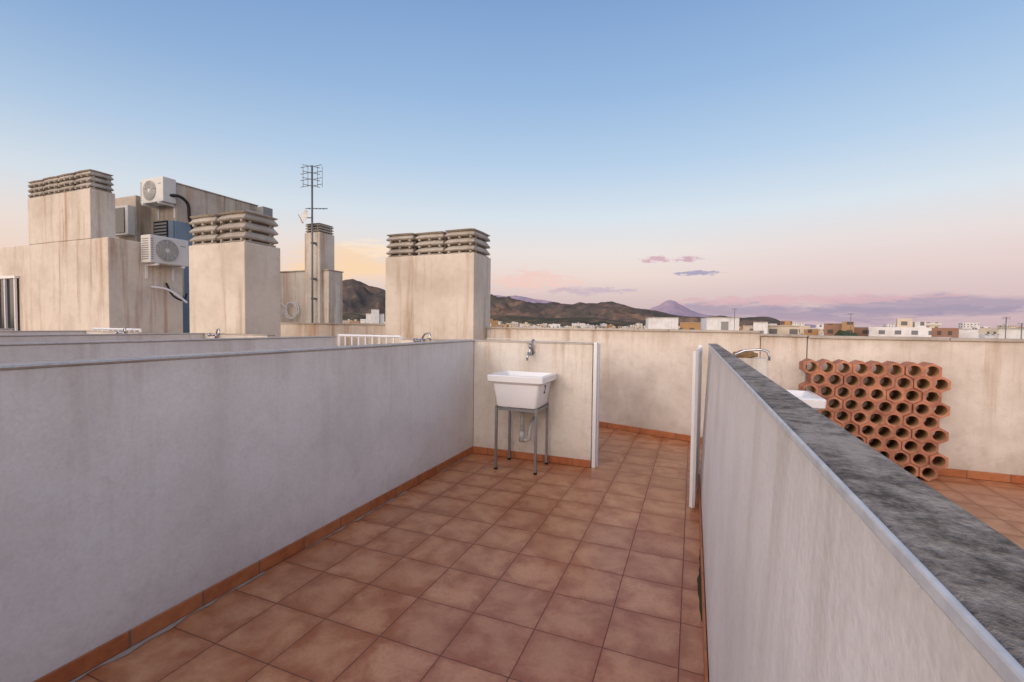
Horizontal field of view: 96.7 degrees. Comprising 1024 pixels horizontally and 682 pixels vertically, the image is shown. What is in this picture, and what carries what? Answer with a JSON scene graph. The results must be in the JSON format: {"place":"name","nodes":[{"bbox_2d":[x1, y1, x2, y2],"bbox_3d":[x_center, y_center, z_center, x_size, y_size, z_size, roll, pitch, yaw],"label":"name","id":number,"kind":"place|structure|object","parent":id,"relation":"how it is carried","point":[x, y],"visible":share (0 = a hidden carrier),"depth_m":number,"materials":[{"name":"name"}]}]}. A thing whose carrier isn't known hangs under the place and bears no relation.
{"place":"outdoors","nodes":[
{"label":"outdoors","id":0,"kind":"place"},
{"bbox_2d":[0,237,182,332],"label":"block","id":1,"kind":"structure","parent":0,"point":[88,284],"depth_m":9.15,"materials":[{"name":"beige paint"}]},
{"bbox_2d":[0,276,18,278],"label":"window lintel","id":2,"kind":"structure","parent":1,"relation":"attached to","point":[7,277],"depth_m":9.82,"materials":[{"name":"white concrete"}]},
{"bbox_2d":[0,279,19,330],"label":"window glass","id":3,"kind":"object","parent":1,"relation":"in","point":[10,296],"visible":0.56,"depth_m":9.90,"materials":[{"name":"grey glass"}]},
{"bbox_2d":[4,278,17,330],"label":"window bars","id":4,"kind":"object","parent":1,"relation":"attached to","point":[15,305],"depth_m":9.79,"materials":[{"name":"white metal"}]},
{"bbox_2d":[28,169,115,244],"bbox_3d":[-9.094,-2.708,9.372,2.264,1.388,0.452,1,2,22],"label":"chimney","id":5,"kind":"object","parent":1,"relation":"on","point":[79,205],"visible":0.99,"depth_m":9.06,"materials":[{"name":"beige paint"}]},
{"bbox_2d":[141,234,188,280],"bbox_3d":[-7.122,-1.688,9.346,0.380,0.850,0.744,1,2,22],"label":"air conditioner","id":6,"kind":"object","parent":1,"relation":"attached to","point":[156,250],"visible":1,"depth_m":9.19,"materials":[{"name":"white metal"}]},
{"bbox_2d":[151,286,187,303],"bbox_3d":[-7.098,-0.958,9.449,0.622,0.339,0.077,-1,3,-44],"label":"drain hose","id":7,"kind":"object","parent":1,"relation":"attached to","point":[176,294],"visible":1,"depth_m":9.44,"materials":[{"name":"white plastic"}]},
{"bbox_2d":[165,283,187,300],"bbox_3d":[-7.072,-1.030,9.600,0.382,0.378,0.136,-1,2,-38],"label":"drain hose","id":8,"kind":"object","parent":1,"relation":"attached to","point":[175,297],"visible":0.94,"depth_m":9.55,"materials":[{"name":"black plastic"}]},
{"bbox_2d":[182,268,183,295],"bbox_3d":[-8.164,-1.554,10.499,1.200,1.000,0.400,1,2,22],"label":"roof hut","id":9,"kind":"object","parent":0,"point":[183,280],"visible":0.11,"depth_m":10.45,"materials":[{"name":"paint"}]},
{"bbox_2d":[189,210,280,336],"bbox_3d":[-4.319,-0.440,7.098,1.214,3.095,0.652,1,2,22],"label":"chimney","id":10,"kind":"object","parent":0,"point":[234,272],"visible":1,"depth_m":6.81,"materials":[{"name":"beige paint"}]},
{"bbox_2d":[366,313,383,322],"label":"white house","id":11,"kind":"structure","parent":0,"point":[368,318],"depth_m":143.11,"materials":[{"name":"paint"}]},
{"bbox_2d":[343,312,679,326],"bbox_3d":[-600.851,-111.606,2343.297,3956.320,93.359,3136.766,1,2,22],"label":"buildings","id":12,"kind":"structure","parent":0,"point":[505,319],"depth_m":2495.18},
{"bbox_2d":[0,0,1023,329],"label":"sky","id":13,"kind":"structure","parent":0,"point":[810,162],"materials":[{"name":"blue"}]},
{"bbox_2d":[343,279,779,325],"bbox_3d":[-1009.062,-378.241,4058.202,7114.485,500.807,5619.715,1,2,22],"label":"hills","id":14,"kind":"structure","parent":0,"point":[358,296],"depth_m":4025.62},
{"bbox_2d":[494,295,815,327],"bbox_3d":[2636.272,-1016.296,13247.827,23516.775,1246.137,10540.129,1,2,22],"label":"distant mountains","id":15,"kind":"structure","parent":0,"point":[671,307],"depth_m":15455.00,"materials":[{"name":"purple stone"}]},
{"bbox_2d":[742,325,798,333],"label":"cream house","id":16,"kind":"structure","parent":0,"point":[773,329],"depth_m":94.81,"materials":[{"name":"paint"}]},
{"bbox_2d":[997,328,1023,338],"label":"white rooftop house","id":17,"kind":"structure","parent":0,"point":[1013,333],"depth_m":32.37,"materials":[{"name":"paint"}]},
{"bbox_3d":[-11.637,0.925,16.134,26.500,0.380,6.700,1,2,22],"label":"neighbouring rooftop","id":18,"kind":"object","parent":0,"visible":0},
{"bbox_2d":[150,184,256,234],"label":"stair tower","id":19,"kind":"structure","parent":18,"relation":"on","point":[201,202],"depth_m":11.03,"materials":[{"name":"paint"}]},
{"bbox_2d":[140,176,175,219],"bbox_3d":[-8.237,-3.320,10.612,0.824,0.860,0.370,1,2,22],"label":"air conditioner","id":20,"kind":"object","parent":19,"relation":"attached to","point":[156,192],"visible":1,"depth_m":10.46,"materials":[{"name":"white metal"}]},
{"bbox_2d":[170,194,193,228],"bbox_3d":[-7.608,-2.925,10.795,0.158,0.959,0.843,2,2,34],"label":"refrigerant hose","id":21,"kind":"object","parent":20,"relation":"attached to","point":[187,204],"visible":0.61,"depth_m":10.68,"materials":[{"name":"black rubber"}]},
{"bbox_2d":[175,221,194,332],"bbox_3d":[-7.659,-0.947,11.220,0.027,3.750,1.180,1,2,22],"label":"blue panel","id":22,"kind":"object","parent":19,"relation":"attached to","point":[182,229],"visible":0.2,"depth_m":10.86,"materials":[{"name":"paint"}]},
{"bbox_2d":[176,182,258,205],"bbox_3d":[-8.029,-3.735,11.847,1.290,0.028,2.180,1,2,22],"label":"tower coping","id":23,"kind":"object","parent":19,"relation":"on","point":[215,194],"visible":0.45,"depth_m":11.49,"materials":[{"name":"concrete"}]},
{"bbox_2d":[255,206,272,216],"bbox_3d":[-6.824,-3.457,12.527,0.300,0.400,0.300,1,2,22],"label":"vent","id":24,"kind":"object","parent":19,"relation":"attached to","point":[267,211],"visible":0.49,"depth_m":12.42,"materials":[{"name":"grey metal"}]},
{"bbox_2d":[280,269,343,322],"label":"roof stair block","id":25,"kind":"structure","parent":18,"relation":"on","point":[292,286],"depth_m":11.99,"materials":[{"name":"beige paint"}]},
{"bbox_2d":[280,302,298,318],"bbox_3d":[-5.951,-0.809,12.052,0.804,0.462,0.072,2,2,24],"label":"coiled hose","id":26,"kind":"object","parent":25,"relation":"attached to","point":[285,311],"visible":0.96,"depth_m":11.96,"materials":[{"name":"white plastic"}]},
{"bbox_2d":[298,164,326,322],"bbox_3d":[-5.019,-1.739,11.528,0.714,5.377,0.368,1,2,-1],"label":"tv antenna","id":27,"kind":"object","parent":18,"relation":"on","point":[303,217],"visible":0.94,"depth_m":11.43,"materials":[{"name":"metal"}]},
{"bbox_2d":[305,223,333,322],"bbox_3d":[-5.035,-1.057,11.929,0.503,3.986,0.548,1,2,22],"label":"chimney","id":28,"kind":"object","parent":18,"relation":"on","point":[323,249],"visible":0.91,"depth_m":11.68,"materials":[{"name":"beige paint"}]},
{"label":"ground","id":29,"kind":"structure","parent":0,"visible":0},
{"bbox_2d":[371,309,378,322],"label":"white house","id":30,"kind":"structure","parent":29,"relation":"on","point":[374,315],"depth_m":142.49,"materials":[{"name":"concrete"}]},
{"bbox_2d":[646,318,677,328],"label":"walls","id":31,"kind":"structure","parent":29,"relation":"on","point":[661,323],"depth_m":58.84,"materials":[{"name":"white paint"}]},
{"bbox_2d":[645,317,678,318],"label":"roof edge","id":32,"kind":"object","parent":31,"relation":"on","point":[662,317],"visible":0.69,"depth_m":58.72,"materials":[{"name":"concrete"}]},
{"bbox_2d":[491,326,857,335],"bbox_3d":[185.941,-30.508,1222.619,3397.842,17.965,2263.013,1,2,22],"label":"distant trees","id":33,"kind":"object","parent":29,"relation":"on","point":[842,333],"visible":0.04,"depth_m":147.18,"materials":[{"name":"green plant"}]},
{"bbox_2d":[343,318,1023,337],"bbox_3d":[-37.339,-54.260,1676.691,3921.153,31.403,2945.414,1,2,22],"label":"distant town","id":34,"kind":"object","parent":29,"relation":"on","point":[904,327],"visible":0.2,"depth_m":168.78,"materials":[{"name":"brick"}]},
{"bbox_2d":[680,322,700,329],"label":"ochre house","id":35,"kind":"structure","parent":29,"relation":"on","point":[690,325],"depth_m":139.56,"materials":[{"name":"paint"}]},
{"bbox_2d":[701,318,738,329],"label":"walls","id":36,"kind":"structure","parent":29,"relation":"on","point":[710,323],"depth_m":54.62,"materials":[{"name":"white paint"}]},
{"bbox_2d":[700,317,739,318],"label":"roof edge","id":37,"kind":"object","parent":36,"relation":"on","point":[721,317],"visible":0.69,"depth_m":54.40,"materials":[{"name":"concrete"}]},
{"bbox_2d":[721,322,727,329],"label":"door","id":38,"kind":"structure","parent":36,"relation":"attached to","point":[724,325],"depth_m":54.36,"materials":[{"name":"grey"}]},
{"bbox_2d":[753,322,767,333],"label":"white house","id":39,"kind":"structure","parent":29,"relation":"on","point":[760,326],"depth_m":92.05,"materials":[{"name":"paint"}]},
{"bbox_2d":[824,323,841,335],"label":"brick house","id":40,"kind":"structure","parent":29,"relation":"on","point":[831,329],"depth_m":155.45,"materials":[{"name":"concrete"}]},
{"bbox_2d":[842,321,854,332],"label":"ochre house","id":41,"kind":"structure","parent":29,"relation":"on","point":[845,325],"depth_m":148.85,"materials":[{"name":"paint"}]},
{"bbox_2d":[854,327,867,335],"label":"brick house","id":42,"kind":"structure","parent":29,"relation":"on","point":[860,331],"depth_m":158.61,"materials":[{"name":"brick"}]},
{"bbox_2d":[926,322,941,327],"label":"apartment tower","id":43,"kind":"structure","parent":29,"relation":"on","point":[934,324],"depth_m":304.15,"materials":[{"name":"white paint"}]},
{"bbox_2d":[959,329,978,337],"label":"white house","id":44,"kind":"structure","parent":29,"relation":"on","point":[968,333],"depth_m":148.24,"materials":[{"name":"paint"}]},
{"bbox_3d":[1.694,0.659,4.135,0.037,1.245,0.062,1,2,22],"label":"gate post","id":45,"kind":"object","parent":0,"visible":0},
{"bbox_2d":[689,347,701,507],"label":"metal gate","id":46,"kind":"structure","parent":45,"relation":"attached to","point":[696,414],"depth_m":3.44,"materials":[{"name":"white metal"}]},
{"bbox_3d":[-4.547,9.290,2.699,23.800,15.940,12.950,1,2,22],"label":"apartment building","id":47,"kind":"object","parent":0,"visible":0},
{"bbox_2d":[69,427,1023,681],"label":"rooftop floor","id":48,"kind":"structure","parent":47,"relation":"on","point":[475,567],"depth_m":2.42,"materials":[{"name":"tile"}]},
{"bbox_2d":[0,332,85,334],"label":"wall","id":49,"kind":"structure","parent":48,"relation":"on","point":[18,333],"depth_m":6.66,"materials":[{"name":"paint"}]},
{"bbox_2d":[16,330,85,331],"bbox_3d":[-8.316,-0.051,3.475,0.128,0.016,8.322,1,2,22],"label":"coping","id":50,"kind":"object","parent":49,"relation":"on","point":[51,331],"depth_m":6.84,"materials":[{"name":"concrete"}]},
{"bbox_2d":[0,330,90,331],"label":"metal edge","id":51,"kind":"object","parent":50,"relation":"on","point":[70,330],"visible":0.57,"depth_m":7.06,"materials":[{"name":"metal"}]},
{"bbox_2d":[0,334,204,342],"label":"wall","id":52,"kind":"structure","parent":48,"relation":"on","point":[19,339],"depth_m":5.37,"materials":[{"name":"paint"}]},
{"bbox_2d":[0,333,173,336],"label":"coping","id":53,"kind":"object","parent":52,"relation":"on","point":[92,335],"visible":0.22,"depth_m":5.26,"materials":[{"name":"concrete"}]},
{"bbox_2d":[0,333,203,335],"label":"metal edge","id":54,"kind":"object","parent":53,"relation":"on","point":[99,334],"visible":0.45,"depth_m":5.37,"materials":[{"name":"grey metal"}]},
{"bbox_2d":[86,332,134,333],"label":"wall","id":55,"kind":"structure","parent":48,"relation":"on","point":[104,333],"depth_m":7.05,"materials":[{"name":"paint"}]},
{"bbox_2d":[91,327,141,331],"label":"metal gate","id":56,"kind":"structure","parent":55,"relation":"attached to","point":[118,329],"depth_m":6.97,"materials":[{"name":"white metal"}]},
{"bbox_2d":[86,331,147,332],"bbox_3d":[-6.101,-0.140,7.015,1.334,0.014,0.128,1,2,22],"label":"coping","id":57,"kind":"object","parent":55,"relation":"on","point":[114,331],"visible":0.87,"depth_m":6.98,"materials":[{"name":"concrete"}]},
{"bbox_2d":[115,327,132,333],"bbox_3d":[-5.745,-0.140,6.747,0.194,0.144,0.200,3,3,43],"label":"swan neck tap","id":58,"kind":"object","parent":57,"relation":"attached to","point":[123,332],"visible":0.81,"depth_m":6.74,"materials":[{"name":"silver metal"}]},
{"bbox_2d":[115,195,150,241],"bbox_3d":[-9.462,-1.293,11.784,1.850,4.360,1.450,1,2,22],"label":"room","id":59,"kind":"object","parent":48,"relation":"on","point":[142,221],"visible":0.1,"depth_m":10.82,"materials":[{"name":"paint"}]},
{"bbox_2d":[115,205,134,236],"bbox_3d":[-9.205,-2.837,10.774,0.640,0.680,0.148,1,2,22],"label":"vent frame","id":60,"kind":"object","parent":59,"relation":"attached to","point":[129,220],"visible":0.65,"depth_m":10.64,"materials":[{"name":"white metal"}]},
{"bbox_2d":[115,207,124,232],"bbox_3d":[-9.268,-2.836,10.711,0.470,0.580,0.015,1,2,22],"label":"vent glass","id":61,"kind":"object","parent":60,"relation":"in","point":[120,219],"visible":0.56,"depth_m":10.67,"materials":[{"name":"grey glass"}]},
{"bbox_2d":[0,337,334,362],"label":"wall","id":62,"kind":"structure","parent":48,"relation":"on","point":[22,353],"depth_m":3.78,"materials":[{"name":"paint"}]},
{"bbox_2d":[0,336,326,345],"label":"coping","id":63,"kind":"object","parent":62,"relation":"on","point":[150,341],"visible":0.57,"depth_m":3.80,"materials":[{"name":"concrete"}]},
{"bbox_2d":[0,336,335,344],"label":"metal edge","id":64,"kind":"object","parent":63,"relation":"on","point":[149,340],"visible":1,"depth_m":3.75,"materials":[{"name":"grey metal"}]},
{"bbox_2d":[168,220,174,237],"bbox_3d":[-8.219,-0.940,10.806,0.700,3.750,0.075,1,2,22],"label":"blue return","id":65,"kind":"object","parent":48,"relation":"on","point":[171,229],"visible":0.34,"depth_m":10.61,"materials":[{"name":"paint"}]},
{"bbox_2d":[153,220,167,236],"bbox_3d":[-8.285,-2.579,10.736,0.510,0.490,0.014,1,2,22],"label":"tower louvre void","id":66,"kind":"object","parent":65,"relation":"attached to","point":[161,228],"visible":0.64,"depth_m":10.72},
{"bbox_2d":[154,222,166,236],"bbox_3d":[-8.288,-2.572,10.730,0.450,0.415,0.020,1,2,22],"label":"tower louvre","id":67,"kind":"object","parent":66,"relation":"in","point":[160,229],"visible":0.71,"depth_m":10.70,"materials":[{"name":"grey metal"}]},
{"bbox_2d":[0,341,473,681],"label":"wall","id":68,"kind":"structure","parent":48,"relation":"on","point":[133,494],"depth_m":2.13,"materials":[{"name":"paint"}]},
{"bbox_2d":[0,339,473,369],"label":"coping","id":69,"kind":"object","parent":68,"relation":"on","point":[195,354],"visible":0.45,"depth_m":2.14,"materials":[{"name":"stone"}]},
{"bbox_2d":[0,339,479,368],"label":"metal edge","id":70,"kind":"object","parent":69,"relation":"attached to","point":[90,361],"visible":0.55,"depth_m":2.12,"materials":[{"name":"grey metal"}]},
{"bbox_2d":[33,446,472,681],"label":"skirting","id":71,"kind":"object","parent":68,"relation":"attached to","point":[83,664],"depth_m":2.28,"materials":[{"name":"tile"}]},
{"bbox_2d":[205,334,274,338],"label":"wall","id":72,"kind":"structure","parent":48,"relation":"on","point":[233,336],"depth_m":6.33,"materials":[{"name":"paint"}]},
{"bbox_2d":[204,333,274,335],"bbox_3d":[-3.830,-0.091,6.381,1.244,0.014,0.128,1,2,22],"label":"coping","id":73,"kind":"object","parent":72,"relation":"on","point":[244,334],"visible":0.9,"depth_m":6.26,"materials":[{"name":"concrete"}]},
{"bbox_2d":[207,328,224,337],"bbox_3d":[-4.119,-0.107,6.370,0.194,0.144,0.200,3,3,43],"label":"swan neck tap","id":74,"kind":"object","parent":73,"relation":"attached to","point":[216,334],"visible":0.9,"depth_m":6.38,"materials":[{"name":"silver metal"}]},
{"bbox_2d":[70,453,472,681],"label":"cement smear","id":75,"kind":"object","parent":48,"relation":"on","point":[134,647],"visible":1,"depth_m":2.07},
{"bbox_2d":[281,324,384,345],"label":"wall","id":76,"kind":"structure","parent":48,"relation":"on","point":[292,330],"depth_m":8.80,"materials":[{"name":"beige paint"}]},
{"bbox_2d":[281,322,309,323],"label":"coping slab","id":77,"kind":"structure","parent":76,"relation":"on","point":[294,323],"depth_m":9.20,"materials":[{"name":"concrete"}]},
{"bbox_2d":[310,323,350,324],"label":"coping slab","id":78,"kind":"structure","parent":76,"relation":"on","point":[333,323],"depth_m":8.78,"materials":[{"name":"concrete"}]},
{"bbox_2d":[351,323,384,324],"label":"coping slab","id":79,"kind":"structure","parent":76,"relation":"on","point":[367,323],"depth_m":8.48,"materials":[{"name":"concrete"}]},
{"bbox_2d":[402,340,434,342],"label":"wall","id":80,"kind":"structure","parent":48,"relation":"on","point":[405,341],"depth_m":5.27,"materials":[{"name":"paint"}]},
{"bbox_2d":[338,334,401,345],"bbox_3d":[-1.748,0.517,5.558,0.970,1.190,0.040,1,2,22],"label":"railing","id":81,"kind":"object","parent":80,"relation":"attached to","point":[370,336],"depth_m":5.54,"materials":[{"name":"white metal"}]},
{"bbox_2d":[401,338,458,340],"bbox_3d":[-0.888,-0.015,5.210,0.819,0.014,0.128,1,2,22],"label":"coping","id":82,"kind":"object","parent":80,"relation":"on","point":[428,339],"visible":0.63,"depth_m":5.15,"materials":[{"name":"concrete"}]},
{"bbox_2d":[413,332,430,341],"bbox_3d":[-0.970,-0.026,5.117,0.194,0.144,0.200,3,3,43],"label":"swan neck tap","id":83,"kind":"object","parent":82,"relation":"attached to","point":[419,340],"visible":0.88,"depth_m":5.11,"materials":[{"name":"silver metal"}]},
{"bbox_2d":[385,228,490,343],"bbox_3d":[-1.281,-0.382,7.851,1.702,3.003,0.704,1,2,22],"label":"chimney","id":84,"kind":"object","parent":48,"relation":"on","point":[438,284],"visible":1,"depth_m":7.52,"materials":[{"name":"beige paint"}]},
{"bbox_2d":[487,371,556,474],"bbox_3d":[0.102,0.785,4.515,0.572,0.927,0.477,1,2,22],"label":"laundry sink","id":85,"kind":"object","parent":48,"relation":"on","point":[523,391],"visible":1,"depth_m":4.36,"materials":[{"name":"white ceramic"}]},
{"bbox_2d":[473,342,593,461],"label":"wall","id":86,"kind":"structure","parent":48,"relation":"on","point":[570,399],"depth_m":4.67,"materials":[{"name":"paint"}]},
{"bbox_2d":[526,343,534,360],"bbox_3d":[0.179,0.110,4.639,0.060,0.173,0.153,1,2,22],"label":"wall tap","id":87,"kind":"object","parent":86,"relation":"attached to","point":[531,352],"depth_m":4.64,"materials":[{"name":"silver metal"}]},
{"bbox_2d":[473,446,590,467],"bbox_3d":[0.174,1.204,4.751,1.300,0.072,0.012,1,2,22],"label":"skirting","id":88,"kind":"object","parent":86,"relation":"attached to","point":[541,457],"visible":1,"depth_m":4.73,"materials":[{"name":"tile"}]},
{"bbox_2d":[474,340,593,344],"bbox_3d":[0.215,0.013,4.771,1.304,0.014,0.128,1,2,22],"label":"coping","id":89,"kind":"object","parent":86,"relation":"on","point":[533,342],"visible":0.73,"depth_m":4.72,"materials":[{"name":"concrete"}]},
{"bbox_2d":[489,338,589,341],"bbox_3d":[0.247,-0.010,4.743,1.153,0.025,0.045,2,2,23],"label":"thin cable","id":90,"kind":"object","parent":89,"relation":"on","point":[535,340],"visible":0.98,"depth_m":4.74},
{"bbox_2d":[591,342,599,467],"bbox_3d":[0.837,0.635,4.537,0.048,1.245,0.108,1,2,22],"label":"gate post","id":91,"kind":"object","parent":48,"relation":"on","point":[595,407],"visible":1,"depth_m":4.50,"materials":[{"name":"white metal"}]},
{"bbox_2d":[487,328,763,436],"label":"wall","id":92,"kind":"structure","parent":48,"relation":"on","point":[646,379],"depth_m":5.92,"materials":[{"name":"paint"}]},
{"bbox_2d":[486,327,535,328],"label":"coping slab","id":93,"kind":"structure","parent":92,"relation":"on","point":[513,327],"depth_m":7.27,"materials":[{"name":"concrete"}]},
{"bbox_2d":[536,327,595,329],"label":"coping slab","id":94,"kind":"structure","parent":92,"relation":"on","point":[566,328],"depth_m":6.64,"materials":[{"name":"concrete"}]},
{"bbox_2d":[596,328,668,331],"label":"coping slab","id":95,"kind":"structure","parent":92,"relation":"on","point":[623,329],"depth_m":6.06,"materials":[{"name":"concrete"}]},
{"bbox_2d":[599,421,702,442],"bbox_3d":[1.163,1.159,6.412,4.094,0.075,0.012,2,2,38],"label":"skirting","id":96,"kind":"object","parent":92,"relation":"attached to","point":[671,435],"depth_m":5.93,"materials":[{"name":"tile"}]},
{"bbox_2d":[669,329,763,332],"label":"coping slab","id":97,"kind":"structure","parent":92,"relation":"on","point":[722,331],"depth_m":5.34,"materials":[{"name":"concrete"}]},
{"bbox_2d":[697,550,701,620],"bbox_3d":[0.701,1.349,1.681,0.020,0.001,2.568,1,2,22],"label":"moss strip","id":98,"kind":"object","parent":48,"relation":"on","point":[699,589],"visible":0.93,"depth_m":2.44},
{"bbox_2d":[739,358,767,376],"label":"block","id":99,"kind":"structure","parent":48,"relation":"on","point":[760,365],"depth_m":3.66,"materials":[{"name":"paint"}]},
{"bbox_2d":[733,350,757,357],"bbox_3d":[1.919,0.111,3.755,0.203,0.077,0.112,1,2,22],"label":"stone","id":100,"kind":"object","parent":99,"relation":"on","point":[749,354],"visible":0.7,"depth_m":3.71,"materials":[{"name":"brown stone"}]},
{"bbox_2d":[734,348,770,360],"bbox_3d":[1.897,0.128,3.652,0.305,0.144,0.205,1,2,22],"label":"swan neck tap","id":101,"kind":"object","parent":99,"relation":"attached to","point":[760,349],"visible":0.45,"depth_m":3.60,"materials":[{"name":"silver metal"}]},
{"bbox_2d":[760,334,807,389],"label":"parapet pier","id":102,"kind":"structure","parent":48,"relation":"on","point":[787,352],"depth_m":4.93,"materials":[{"name":"paint"}]},
{"bbox_2d":[787,390,826,409],"bbox_3d":[1.944,0.845,3.411,0.572,0.927,0.477,1,2,22],"label":"laundry sink","id":103,"kind":"object","parent":48,"relation":"on","point":[813,400],"visible":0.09,"depth_m":3.12,"materials":[{"name":"white ceramic"}]},
{"bbox_2d":[700,346,1003,681],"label":"wall","id":104,"kind":"structure","parent":48,"relation":"on","point":[808,577],"depth_m":0.60,"materials":[{"name":"paint"}]},
{"bbox_2d":[698,473,708,681],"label":"skirting","id":105,"kind":"object","parent":104,"relation":"attached to","point":[704,617],"visible":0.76,"depth_m":2.24,"materials":[{"name":"tile"}]},
{"bbox_2d":[710,344,1023,667],"bbox_3d":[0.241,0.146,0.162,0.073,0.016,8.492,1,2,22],"label":"coping","id":106,"kind":"object","parent":104,"relation":"on","point":[973,565],"visible":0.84,"depth_m":0.33,"materials":[{"name":"grey stone"}]},
{"bbox_2d":[708,343,1023,681],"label":"metal edge","id":107,"kind":"object","parent":106,"relation":"attached to","point":[1001,661],"visible":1,"depth_m":0.26,"materials":[{"name":"silver metal"}]},
{"bbox_2d":[798,358,950,480],"bbox_3d":[3.487,0.739,4.452,1.163,1.097,0.233,1,2,22],"label":"clay bottle rack","id":108,"kind":"object","parent":48,"relation":"on","point":[922,459],"visible":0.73,"depth_m":4.33,"materials":[{"name":"orange ceramic"}]},
{"bbox_2d":[805,338,1023,475],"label":"wall","id":109,"kind":"structure","parent":48,"relation":"on","point":[982,424],"depth_m":4.32,"materials":[{"name":"paint"}]},
{"bbox_2d":[807,335,949,340],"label":"coping slab","id":110,"kind":"structure","parent":109,"relation":"on","point":[881,338],"depth_m":4.55,"materials":[{"name":"concrete"}]},
{"bbox_2d":[904,467,1023,483],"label":"skirting","id":111,"kind":"object","parent":109,"relation":"attached to","point":[1000,477],"depth_m":4.29,"materials":[{"name":"tile"}]},
{"bbox_2d":[950,338,1023,341],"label":"coping slab","id":112,"kind":"structure","parent":109,"relation":"on","point":[987,339],"depth_m":4.25,"materials":[{"name":"concrete"}]}
]}

